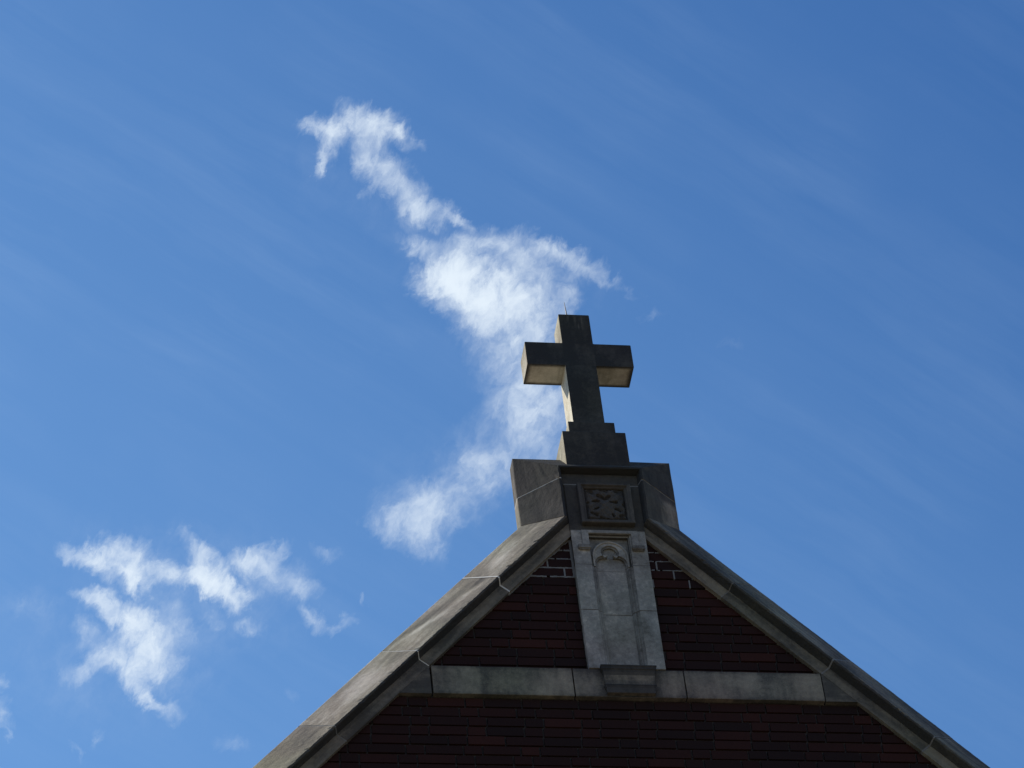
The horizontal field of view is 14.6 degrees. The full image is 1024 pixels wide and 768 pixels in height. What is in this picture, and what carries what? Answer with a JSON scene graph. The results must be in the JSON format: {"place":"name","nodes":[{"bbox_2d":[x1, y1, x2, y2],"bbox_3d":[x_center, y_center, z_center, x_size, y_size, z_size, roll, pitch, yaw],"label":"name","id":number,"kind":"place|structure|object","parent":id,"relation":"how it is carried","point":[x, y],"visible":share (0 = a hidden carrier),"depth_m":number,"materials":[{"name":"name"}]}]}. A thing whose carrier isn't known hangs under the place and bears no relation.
{"place":"outdoors","nodes":[
{"label":"outdoors","id":0,"kind":"place"},
{"bbox_2d":[0,0,1023,767],"label":"sky","id":1,"kind":"structure","parent":0,"point":[276,276],"materials":[{"name":"blue"}]},
{"bbox_2d":[253,459,989,767],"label":"church","id":2,"kind":"structure","parent":0,"point":[595,616],"depth_m":22.51,"materials":[{"name":"red brick"}]},
{"bbox_2d":[521,303,633,465],"bbox_3d":[0.419,0.059,24.233,0.657,1.552,0.330,2,-45,-9],"label":"stone cross","id":3,"kind":"object","parent":2,"relation":"on","point":[576,364],"visible":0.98,"depth_m":24.26,"materials":[{"name":"stone"}]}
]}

